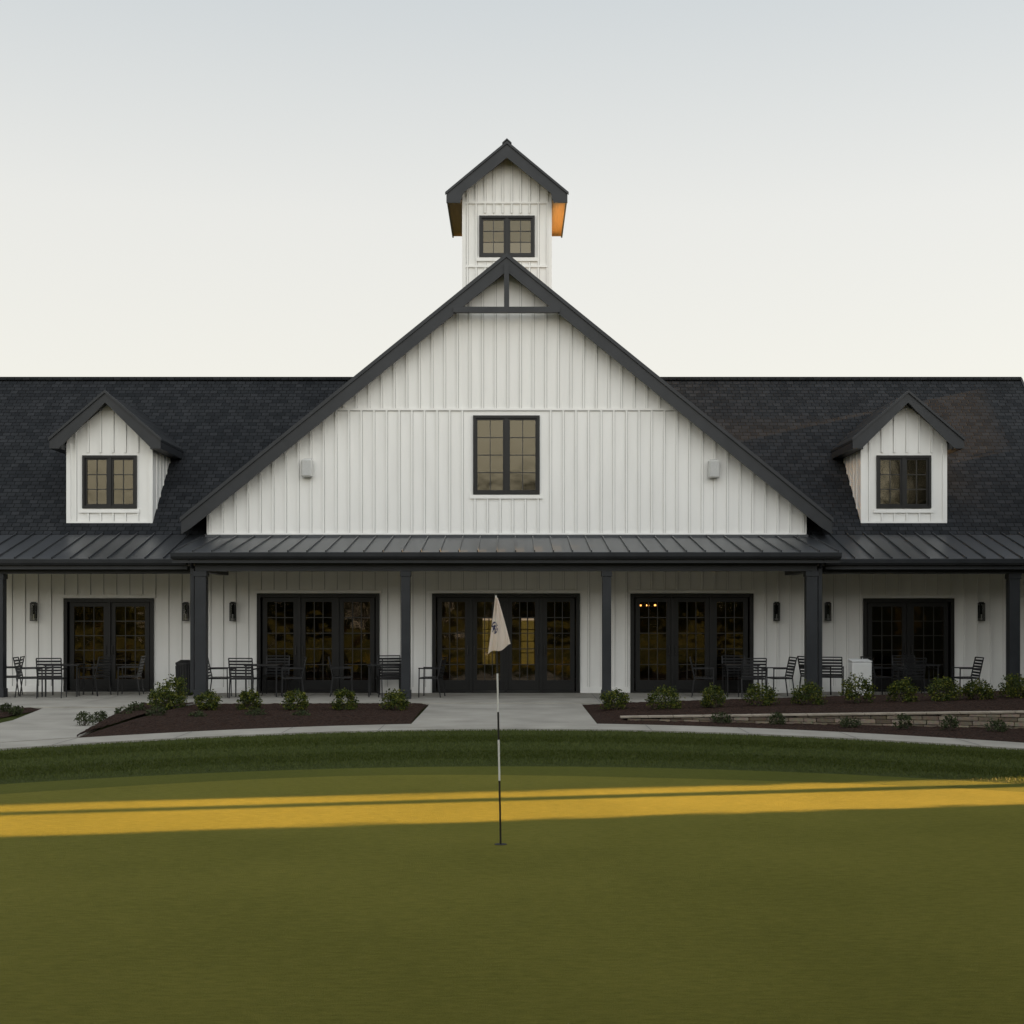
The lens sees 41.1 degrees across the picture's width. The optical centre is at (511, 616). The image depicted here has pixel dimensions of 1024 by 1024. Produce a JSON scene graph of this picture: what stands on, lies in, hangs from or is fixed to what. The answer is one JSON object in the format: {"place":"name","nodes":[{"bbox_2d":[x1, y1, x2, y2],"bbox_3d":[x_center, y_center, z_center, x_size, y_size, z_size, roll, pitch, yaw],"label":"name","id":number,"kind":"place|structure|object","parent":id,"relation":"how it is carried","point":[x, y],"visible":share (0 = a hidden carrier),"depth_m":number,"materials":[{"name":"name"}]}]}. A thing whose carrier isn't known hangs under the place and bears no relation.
{"place":"outdoors","nodes":[
{"label":"outdoors","id":0,"kind":"place"},
{"bbox_2d":[0,620,1023,783],"bbox_3d":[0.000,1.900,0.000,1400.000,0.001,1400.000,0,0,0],"label":"ground lawn","id":1,"kind":"structure","parent":0,"point":[523,655],"depth_m":18.55,"materials":[{"name":"green plant"}]},
{"bbox_2d":[0,707,39,717],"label":"mulch bed","id":2,"kind":"object","parent":1,"relation":"on","point":[7,714],"visible":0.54,"depth_m":26.71,"materials":[{"name":"brown soil"}]},
{"bbox_2d":[0,702,11,711],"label":"groundcover plant","id":3,"kind":"object","parent":2,"relation":"on","point":[7,705],"visible":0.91,"depth_m":26.24,"materials":[{"name":"green plant"}]},
{"bbox_2d":[8,705,23,715],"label":"groundcover plant","id":4,"kind":"object","parent":2,"relation":"on","point":[15,710],"visible":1,"depth_m":25.95,"materials":[{"name":"green plant"}]},
{"bbox_2d":[0,708,124,742],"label":"side walkway","id":5,"kind":"structure","parent":1,"relation":"on","point":[33,726],"depth_m":23.42,"materials":[{"name":"concrete"}]},
{"bbox_2d":[74,711,97,725],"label":"groundcover plant","id":6,"kind":"object","parent":5,"relation":"on","point":[83,714],"visible":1,"depth_m":23.35,"materials":[{"name":"green plant"}]},
{"bbox_2d":[77,702,193,736],"bbox_3d":[-7.332,1.822,25.150,1.184,0.094,8.000,0,0,0],"label":"mulch bed","id":7,"kind":"object","parent":1,"relation":"on","point":[115,718],"visible":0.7,"depth_m":24.23,"materials":[{"name":"brown soil"}]},
{"bbox_2d":[94,711,106,722],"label":"groundcover plant","id":8,"kind":"object","parent":7,"relation":"on","point":[102,716],"visible":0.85,"depth_m":23.97,"materials":[{"name":"green plant"}]},
{"bbox_2d":[114,706,132,713],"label":"groundcover plant","id":9,"kind":"object","parent":7,"relation":"on","point":[126,709],"visible":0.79,"depth_m":25.19,"materials":[{"name":"green plant"}]},
{"bbox_2d":[128,701,145,710],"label":"groundcover plant","id":10,"kind":"object","parent":7,"relation":"on","point":[134,708],"visible":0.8,"depth_m":25.94,"materials":[{"name":"green plant"}]},
{"bbox_2d":[147,688,178,710],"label":"boxwood shrub","id":11,"kind":"object","parent":7,"relation":"on","point":[168,703],"visible":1,"depth_m":26.65,"materials":[{"name":"green plant"}]},
{"bbox_2d":[149,673,192,708],"bbox_3d":[-6.809,1.484,27.175,0.876,0.719,0.919,0,0,0],"label":"boxwood shrub","id":12,"kind":"object","parent":7,"relation":"on","point":[181,697],"visible":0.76,"depth_m":27.11,"materials":[{"name":"green plant"}]},
{"bbox_2d":[78,703,427,737],"bbox_3d":[-4.260,1.826,25.104,4.980,0.107,8.092,0,0,0],"label":"mulch bed","id":13,"kind":"object","parent":1,"relation":"on","point":[226,716],"visible":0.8,"depth_m":24.12,"materials":[{"name":"brown soil"}]},
{"bbox_2d":[145,704,166,715],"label":"groundcover plant","id":14,"kind":"object","parent":13,"relation":"on","point":[152,711],"visible":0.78,"depth_m":24.70,"materials":[{"name":"green plant"}]},
{"bbox_2d":[186,710,206,716],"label":"groundcover plant","id":15,"kind":"object","parent":13,"relation":"on","point":[199,713],"visible":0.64,"depth_m":24.54,"materials":[{"name":"green plant"}]},
{"bbox_2d":[193,689,222,710],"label":"boxwood shrub","id":16,"kind":"object","parent":13,"relation":"on","point":[211,703],"visible":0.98,"depth_m":26.08,"materials":[{"name":"green plant"}]},
{"bbox_2d":[235,684,264,709],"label":"boxwood shrub","id":17,"kind":"object","parent":13,"relation":"on","point":[249,697],"visible":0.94,"depth_m":26.26,"materials":[{"name":"green plant"}]},
{"bbox_2d":[245,707,267,715],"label":"groundcover plant","id":18,"kind":"object","parent":13,"relation":"on","point":[254,712],"visible":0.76,"depth_m":24.86,"materials":[{"name":"green plant"}]},
{"bbox_2d":[280,688,309,709],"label":"boxwood shrub","id":19,"kind":"object","parent":13,"relation":"on","point":[289,698],"visible":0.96,"depth_m":26.11,"materials":[{"name":"green plant"}]},
{"bbox_2d":[290,709,310,715],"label":"groundcover plant","id":20,"kind":"object","parent":13,"relation":"on","point":[300,712],"visible":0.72,"depth_m":24.86,"materials":[{"name":"green plant"}]},
{"bbox_2d":[330,687,358,709],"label":"boxwood shrub","id":21,"kind":"object","parent":13,"relation":"on","point":[349,696],"visible":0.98,"depth_m":26.11,"materials":[{"name":"green plant"}]},
{"bbox_2d":[379,688,410,710],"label":"boxwood shrub","id":22,"kind":"object","parent":13,"relation":"on","point":[396,698],"visible":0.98,"depth_m":26.14,"materials":[{"name":"green plant"}]},
{"bbox_2d":[0,692,941,708],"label":"patio slab","id":23,"kind":"structure","parent":1,"relation":"on","point":[40,703],"depth_m":30.70,"materials":[{"name":"concrete"}]},
{"bbox_2d":[7,656,24,695],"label":"patio chair","id":24,"kind":"object","parent":23,"relation":"on","point":[15,676],"visible":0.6,"depth_m":31.84,"materials":[{"name":"black metal"}]},
{"bbox_2d":[13,657,38,696],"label":"patio chair","id":25,"kind":"object","parent":23,"relation":"on","point":[21,674],"visible":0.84,"depth_m":31.18,"materials":[{"name":"black metal"}]},
{"bbox_2d":[36,658,66,697],"bbox_3d":[-10.447,1.384,30.969,0.568,0.915,0.564,0,0,-6],"label":"patio chair","id":26,"kind":"object","parent":23,"relation":"on","point":[52,677],"visible":1,"depth_m":30.76,"materials":[{"name":"black metal"}]},
{"bbox_2d":[43,664,85,696],"bbox_3d":[-10.400,1.473,31.750,0.788,0.734,0.788,0,0,-6],"label":"patio table","id":27,"kind":"object","parent":23,"relation":"on","point":[77,665],"visible":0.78,"depth_m":31.42,"materials":[{"name":"black metal"}]},
{"bbox_2d":[78,656,112,695],"bbox_3d":[-9.720,1.384,31.891,0.564,0.915,0.568,0,0,17],"label":"patio chair","id":28,"kind":"object","parent":23,"relation":"on","point":[96,675],"visible":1,"depth_m":31.75,"materials":[{"name":"black metal"}]},
{"bbox_2d":[117,656,145,694],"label":"patio chair","id":29,"kind":"object","parent":23,"relation":"on","point":[140,666],"visible":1,"depth_m":32.09,"materials":[{"name":"black metal"}]},
{"bbox_2d":[175,660,193,695],"bbox_3d":[-7.620,1.425,31.900,0.480,0.830,0.480,0,0,0],"label":"trash bin","id":30,"kind":"object","parent":23,"relation":"on","point":[182,667],"visible":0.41,"depth_m":31.70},
{"bbox_2d":[208,658,231,696],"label":"patio chair","id":31,"kind":"object","parent":23,"relation":"on","point":[212,677],"visible":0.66,"depth_m":31.18,"materials":[{"name":"black metal"}]},
{"bbox_2d":[228,658,259,697],"bbox_3d":[-6.083,1.384,30.969,0.568,0.915,0.564,0,0,6],"label":"patio chair","id":32,"kind":"object","parent":23,"relation":"on","point":[238,677],"visible":0.95,"depth_m":30.76,"materials":[{"name":"black metal"}]},
{"bbox_2d":[244,664,283,696],"bbox_3d":[-5.750,1.473,31.650,0.788,0.734,0.788,0,0,0],"label":"patio table","id":33,"kind":"object","parent":23,"relation":"on","point":[276,665],"visible":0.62,"depth_m":31.29,"materials":[{"name":"black metal"}]},
{"bbox_2d":[262,655,289,694],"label":"patio chair","id":34,"kind":"object","parent":23,"relation":"on","point":[285,673],"visible":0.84,"depth_m":32.62,"materials":[{"name":"black metal"}]},
{"bbox_2d":[281,657,306,696],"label":"patio chair","id":35,"kind":"object","parent":23,"relation":"on","point":[294,677],"visible":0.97,"depth_m":31.18,"materials":[{"name":"black metal"}]},
{"bbox_2d":[328,656,352,696],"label":"patio chair","id":36,"kind":"object","parent":23,"relation":"on","point":[346,667],"visible":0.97,"depth_m":31.44,"materials":[{"name":"black metal"}]},
{"bbox_2d":[367,664,400,696],"bbox_3d":[-2.950,1.473,31.700,0.788,0.734,0.788,0,0,-3],"label":"patio table","id":37,"kind":"object","parent":23,"relation":"on","point":[369,679],"visible":0.55,"depth_m":31.32,"materials":[{"name":"black metal"}]},
{"bbox_2d":[377,655,400,694],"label":"patio chair","id":38,"kind":"object","parent":23,"relation":"on","point":[384,669],"visible":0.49,"depth_m":32.70,"materials":[{"name":"black metal"}]},
{"bbox_2d":[378,658,400,697],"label":"patio chair","id":39,"kind":"object","parent":23,"relation":"on","point":[393,677],"visible":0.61,"depth_m":30.74,"materials":[{"name":"black metal"}]},
{"bbox_2d":[418,657,446,696],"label":"patio chair","id":40,"kind":"object","parent":23,"relation":"on","point":[440,676],"visible":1,"depth_m":31.22,"materials":[{"name":"black metal"}]},
{"bbox_2d":[689,657,713,696],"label":"patio chair","id":41,"kind":"object","parent":23,"relation":"on","point":[703,677],"visible":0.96,"depth_m":31.16,"materials":[{"name":"black metal"}]},
{"bbox_2d":[721,655,748,694],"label":"patio chair","id":42,"kind":"object","parent":23,"relation":"on","point":[725,673],"visible":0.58,"depth_m":32.63,"materials":[{"name":"black metal"}]},
{"bbox_2d":[721,664,759,696],"bbox_3d":[5.300,1.473,31.700,0.788,0.734,0.788,0,0,0],"label":"patio table","id":43,"kind":"object","parent":23,"relation":"on","point":[723,665],"visible":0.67,"depth_m":31.55,"materials":[{"name":"black metal"}]},
{"bbox_2d":[738,658,766,697],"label":"patio chair","id":44,"kind":"object","parent":23,"relation":"on","point":[751,677],"visible":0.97,"depth_m":30.76,"materials":[{"name":"black metal"}]},
{"bbox_2d":[766,657,796,695],"bbox_3d":[6.181,1.384,31.303,0.564,0.915,0.568,0,0,-6],"label":"patio chair","id":45,"kind":"object","parent":23,"relation":"on","point":[792,668],"visible":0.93,"depth_m":31.22,"materials":[{"name":"black metal"}]},
{"bbox_2d":[797,656,831,694],"bbox_3d":[7.123,1.384,32.185,0.564,0.915,0.568,0,0,-29],"label":"patio chair","id":46,"kind":"object","parent":23,"relation":"on","point":[801,666],"visible":0.33,"depth_m":32.25,"materials":[{"name":"black metal"}]},
{"bbox_2d":[822,657,843,695],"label":"patio chair","id":47,"kind":"object","parent":23,"relation":"on","point":[835,675],"visible":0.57,"depth_m":31.64,"materials":[{"name":"black metal"}]},
{"bbox_2d":[848,659,871,694],"bbox_3d":[7.720,1.390,30.295,0.450,0.899,0.410,0,0,0],"label":"host stand","id":48,"kind":"object","parent":23,"relation":"on","point":[859,666],"visible":0.65,"depth_m":30.10,"materials":[{"name":"white paint"}]},
{"bbox_2d":[860,656,893,694],"bbox_3d":[8.470,1.384,31.694,0.565,0.915,0.568,0,0,-11],"label":"patio chair","id":49,"kind":"object","parent":23,"relation":"on","point":[874,668],"visible":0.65,"depth_m":31.47,"materials":[{"name":"black metal"}]},
{"bbox_2d":[891,655,921,692],"bbox_3d":[9.400,1.384,32.531,0.568,0.915,0.565,0,0,0],"label":"patio chair","id":50,"kind":"object","parent":23,"relation":"on","point":[903,667],"visible":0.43,"depth_m":32.74,"materials":[{"name":"black metal"}]},
{"bbox_2d":[891,658,926,692],"bbox_3d":[9.009,1.384,30.971,0.568,0.915,0.564,0,0,-17],"label":"patio chair","id":51,"kind":"object","parent":23,"relation":"on","point":[917,668],"visible":0.88,"depth_m":30.79,"materials":[{"name":"black metal"}]},
{"bbox_2d":[897,664,939,692],"bbox_3d":[9.450,1.473,31.750,0.788,0.734,0.788,0,0,0],"label":"patio table","id":52,"kind":"object","parent":23,"relation":"on","point":[929,665],"visible":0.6,"depth_m":31.68,"materials":[{"name":"black metal"}]},
{"bbox_2d":[952,657,983,690],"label":"patio chair","id":53,"kind":"object","parent":23,"relation":"on","point":[960,677],"visible":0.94,"depth_m":31.26,"materials":[{"name":"black metal"}]},
{"bbox_2d":[408,704,599,727],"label":"entrance walkway","id":54,"kind":"structure","parent":1,"relation":"on","point":[510,716],"depth_m":25.49,"materials":[{"name":"concrete"}]},
{"bbox_2d":[0,138,1023,698],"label":"clubhouse","id":55,"kind":"structure","parent":1,"relation":"on","point":[514,430],"depth_m":33.00,"materials":[{"name":"white wood"}]},
{"bbox_2d":[30,602,36,620],"bbox_3d":[-11.690,-0.128,33.379,0.140,0.465,0.172,0,0,0],"label":"wall lantern","id":56,"kind":"object","parent":55,"relation":"attached to","point":[34,610],"depth_m":33.35,"materials":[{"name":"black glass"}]},
{"bbox_2d":[182,602,188,620],"bbox_3d":[-7.970,-0.128,33.379,0.140,0.465,0.172,0,0,0],"label":"wall lantern","id":57,"kind":"object","parent":55,"relation":"attached to","point":[187,610],"depth_m":33.31,"materials":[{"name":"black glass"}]},
{"bbox_2d":[229,602,235,620],"bbox_3d":[-6.720,-0.128,32.879,0.140,0.465,0.172,0,0,0],"label":"wall lantern","id":58,"kind":"object","parent":55,"relation":"attached to","point":[232,611],"depth_m":32.94,"materials":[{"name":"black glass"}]},
{"bbox_2d":[301,458,312,477],"bbox_3d":[-4.930,-3.580,32.852,0.290,0.480,0.228,0,0,0],"label":"wall speaker","id":59,"kind":"object","parent":55,"relation":"attached to","point":[306,467],"depth_m":32.74,"materials":[{"name":"white plastic"}]},
{"bbox_2d":[87,220,925,503],"bbox_3d":[-0.130,-6.527,34.232,20.630,7.515,2.404,0,0,0],"label":"window glass","id":60,"kind":"structure","parent":55,"relation":"in","point":[483,426],"depth_m":33.58,"materials":[{"name":"clear"}]},
{"bbox_2d":[63,215,953,692],"bbox_3d":[-0.075,-4.275,34.225,21.830,12.230,2.550,0,0,0],"label":"door and window frames","id":61,"kind":"structure","parent":55,"relation":"in","point":[470,684],"depth_m":33.03,"materials":[{"name":"black metal"}]},
{"bbox_2d":[708,459,719,478],"bbox_3d":[4.860,-3.560,32.852,0.290,0.480,0.228,0,0,0],"label":"wall speaker","id":62,"kind":"object","parent":55,"relation":"attached to","point":[713,468],"depth_m":32.74,"materials":[{"name":"white plastic"}]},
{"bbox_2d":[773,602,779,620],"bbox_3d":[6.370,-0.128,32.879,0.140,0.465,0.172,0,0,0],"label":"wall lantern","id":63,"kind":"object","parent":55,"relation":"attached to","point":[776,611],"depth_m":32.91,"materials":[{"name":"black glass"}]},
{"bbox_2d":[824,602,830,620],"bbox_3d":[7.720,-0.128,33.379,0.140,0.465,0.172,0,0,0],"label":"wall lantern","id":64,"kind":"object","parent":55,"relation":"attached to","point":[827,611],"depth_m":33.44,"materials":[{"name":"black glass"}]},
{"bbox_2d":[978,602,984,620],"bbox_3d":[11.470,-0.128,33.379,0.140,0.465,0.172,0,0,0],"label":"wall lantern","id":65,"kind":"object","parent":55,"relation":"attached to","point":[980,610],"depth_m":33.35,"materials":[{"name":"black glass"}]},
{"bbox_2d":[0,766,1023,793],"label":"lawn collar","id":66,"kind":"object","parent":1,"relation":"on","point":[504,770],"visible":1,"depth_m":16.20,"materials":[{"name":"green plant"}]},
{"bbox_2d":[0,775,1023,1023],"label":"putting green","id":67,"kind":"object","parent":66,"relation":"on","point":[400,899],"visible":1,"depth_m":9.04,"materials":[{"name":"green plant"}]},
{"bbox_2d":[488,593,509,844],"bbox_3d":[-0.106,0.850,11.332,0.188,2.085,0.124,0,0,0],"label":"golf flagstick","id":68,"kind":"object","parent":67,"relation":"on","point":[499,639],"visible":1,"depth_m":11.33,"materials":[{"name":"fabric"}]},
{"bbox_2d":[583,690,1023,742],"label":"mulch bed","id":69,"kind":"object","parent":1,"relation":"on","point":[840,704],"visible":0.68,"depth_m":24.76,"materials":[{"name":"brown soil"}]},
{"bbox_2d":[598,687,631,709],"bbox_3d":[2.007,1.615,26.842,0.627,0.445,0.619,0,0,34],"label":"boxwood shrub","id":70,"kind":"object","parent":69,"relation":"on","point":[620,700],"visible":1,"depth_m":26.76,"materials":[{"name":"green plant"}]},
{"bbox_2d":[644,685,684,709],"bbox_3d":[2.952,1.551,26.389,0.795,0.509,0.741,0,0,0],"label":"boxwood shrub","id":71,"kind":"object","parent":69,"relation":"on","point":[670,695],"visible":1,"depth_m":26.30,"materials":[{"name":"green plant"}]},
{"bbox_2d":[699,683,727,707],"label":"boxwood shrub","id":72,"kind":"object","parent":69,"relation":"on","point":[709,695],"visible":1,"depth_m":26.31,"materials":[{"name":"green plant"}]},
{"bbox_2d":[710,712,731,722],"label":"groundcover plant","id":73,"kind":"object","parent":69,"relation":"on","point":[725,720],"visible":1,"depth_m":23.95,"materials":[{"name":"green plant"}]},
{"bbox_2d":[739,680,779,705],"bbox_3d":[4.810,1.486,26.498,0.762,0.513,0.712,0,0,0],"label":"boxwood shrub","id":74,"kind":"object","parent":69,"relation":"on","point":[769,695],"visible":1,"depth_m":26.40,"materials":[{"name":"green plant"}]},
{"bbox_2d":[769,712,785,724],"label":"groundcover plant","id":75,"kind":"object","parent":69,"relation":"on","point":[780,719],"visible":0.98,"depth_m":23.54,"materials":[{"name":"green plant"}]},
{"bbox_2d":[790,679,826,704],"bbox_3d":[5.729,1.456,26.380,0.743,0.512,0.775,0,0,0],"label":"boxwood shrub","id":76,"kind":"object","parent":69,"relation":"on","point":[811,690],"visible":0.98,"depth_m":26.28,"materials":[{"name":"green plant"}]},
{"bbox_2d":[620,710,1023,717],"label":"stone retaining wall","id":77,"kind":"structure","parent":69,"relation":"on","point":[836,714],"depth_m":23.56,"materials":[{"name":"beige stone"}]},
{"bbox_2d":[628,713,1023,728],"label":"wall stones","id":78,"kind":"object","parent":77,"relation":"attached to","point":[980,720],"depth_m":23.35,"materials":[{"name":"grey stone"}]},
{"bbox_2d":[838,716,861,727],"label":"groundcover plant","id":79,"kind":"object","parent":69,"relation":"on","point":[844,722],"visible":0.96,"depth_m":22.96,"materials":[{"name":"green plant"}]},
{"bbox_2d":[838,672,877,702],"bbox_3d":[6.669,1.367,26.302,0.742,0.626,0.698,0,0,0],"label":"boxwood shrub","id":80,"kind":"object","parent":69,"relation":"on","point":[867,693],"visible":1,"depth_m":26.26,"materials":[{"name":"green plant"}]},
{"bbox_2d":[892,713,912,729],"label":"groundcover plant","id":81,"kind":"object","parent":69,"relation":"on","point":[907,718],"visible":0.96,"depth_m":22.57,"materials":[{"name":"green plant"}]},
{"bbox_2d":[885,676,920,701],"bbox_3d":[7.488,1.396,26.210,0.658,0.511,0.661,0,0,0],"label":"boxwood shrub","id":82,"kind":"object","parent":69,"relation":"on","point":[897,686],"visible":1,"depth_m":26.16,"materials":[{"name":"green plant"}]},
{"bbox_2d":[924,674,964,700],"bbox_3d":[8.288,1.362,26.199,0.757,0.525,0.770,0,0,0],"label":"boxwood shrub","id":83,"kind":"object","parent":69,"relation":"on","point":[953,691],"visible":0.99,"depth_m":26.10,"materials":[{"name":"green plant"}]},
{"bbox_2d":[940,714,959,730],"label":"groundcover plant","id":84,"kind":"object","parent":69,"relation":"on","point":[952,723],"visible":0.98,"depth_m":22.38,"materials":[{"name":"green plant"}]},
{"bbox_2d":[961,679,995,699],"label":"boxwood shrub","id":85,"kind":"object","parent":69,"relation":"on","point":[969,687],"visible":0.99,"depth_m":26.11,"materials":[{"name":"green plant"}]},
{"bbox_2d":[984,717,1008,731],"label":"groundcover plant","id":86,"kind":"object","parent":69,"relation":"on","point":[997,727],"visible":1,"depth_m":22.07,"materials":[{"name":"green plant"}]},
{"bbox_2d":[996,673,1023,697],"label":"boxwood shrub","id":87,"kind":"object","parent":69,"relation":"on","point":[1016,691],"visible":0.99,"depth_m":26.18,"materials":[{"name":"green plant"}]},
{"bbox_2d":[0,724,1023,750],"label":"front path","id":88,"kind":"structure","parent":0,"point":[603,727],"depth_m":21.85,"materials":[{"name":"concrete"}]},
{"bbox_2d":[0,693,977,744],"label":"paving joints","id":89,"kind":"object","parent":88,"relation":"on","point":[360,697],"visible":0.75,"depth_m":31.00,"materials":[{"name":"concrete"}]},
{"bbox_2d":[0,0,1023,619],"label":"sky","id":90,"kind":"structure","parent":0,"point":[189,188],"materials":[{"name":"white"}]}
]}

